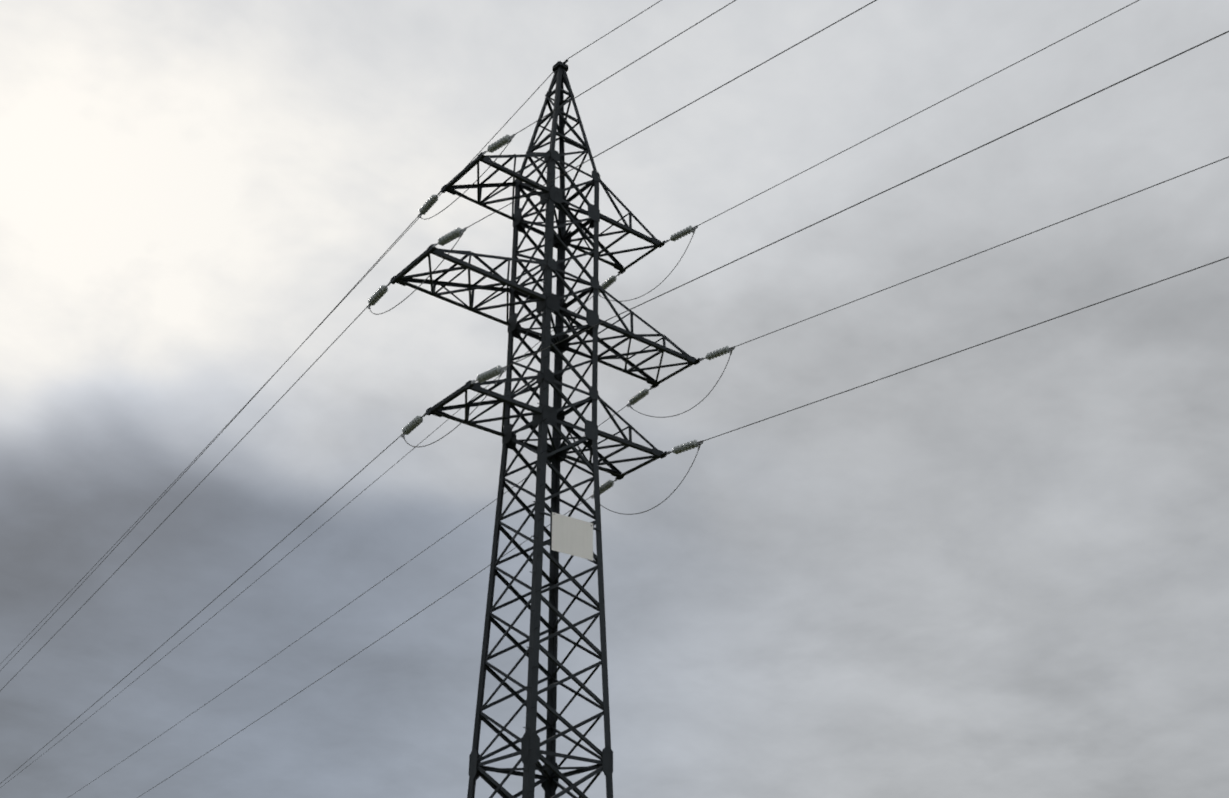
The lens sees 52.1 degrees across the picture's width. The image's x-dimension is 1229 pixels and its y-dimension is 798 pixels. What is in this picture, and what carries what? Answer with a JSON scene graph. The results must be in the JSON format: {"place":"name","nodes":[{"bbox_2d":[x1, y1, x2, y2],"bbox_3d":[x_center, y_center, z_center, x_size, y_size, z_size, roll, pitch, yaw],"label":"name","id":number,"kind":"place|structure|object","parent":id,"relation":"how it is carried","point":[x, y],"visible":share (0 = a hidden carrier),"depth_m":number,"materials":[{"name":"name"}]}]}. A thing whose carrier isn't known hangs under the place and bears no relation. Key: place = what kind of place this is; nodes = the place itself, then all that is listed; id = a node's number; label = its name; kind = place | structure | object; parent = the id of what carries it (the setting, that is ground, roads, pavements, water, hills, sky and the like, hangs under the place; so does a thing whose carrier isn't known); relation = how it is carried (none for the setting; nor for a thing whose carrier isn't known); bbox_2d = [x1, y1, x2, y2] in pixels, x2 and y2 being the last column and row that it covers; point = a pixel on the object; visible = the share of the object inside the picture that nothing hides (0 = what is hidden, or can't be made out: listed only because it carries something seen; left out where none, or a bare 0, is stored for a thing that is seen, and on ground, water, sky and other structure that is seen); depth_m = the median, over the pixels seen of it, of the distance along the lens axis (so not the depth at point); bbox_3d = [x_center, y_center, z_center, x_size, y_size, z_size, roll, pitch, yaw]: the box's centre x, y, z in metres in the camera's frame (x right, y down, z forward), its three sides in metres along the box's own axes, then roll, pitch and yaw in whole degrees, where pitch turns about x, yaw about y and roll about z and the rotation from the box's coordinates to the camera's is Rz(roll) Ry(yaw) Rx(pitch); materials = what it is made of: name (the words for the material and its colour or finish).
{"place":"outdoors","nodes":[
{"label":"outdoors","id":0,"kind":"place"},
{"bbox_2d":[0,0,1228,797],"label":"sky","id":1,"kind":"structure","parent":0,"point":[998,568],"materials":[{"name":"grey"}]},
{"bbox_3d":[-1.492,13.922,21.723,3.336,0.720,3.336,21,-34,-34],"label":"tower footings","id":2,"kind":"object","parent":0,"visible":0},
{"bbox_2d":[0,0,1228,797],"bbox_3d":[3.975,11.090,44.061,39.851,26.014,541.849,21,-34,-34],"label":"transmission tower","id":3,"kind":"structure","parent":2,"relation":"on","point":[570,536],"depth_m":28.61,"materials":[{"name":"metal"}]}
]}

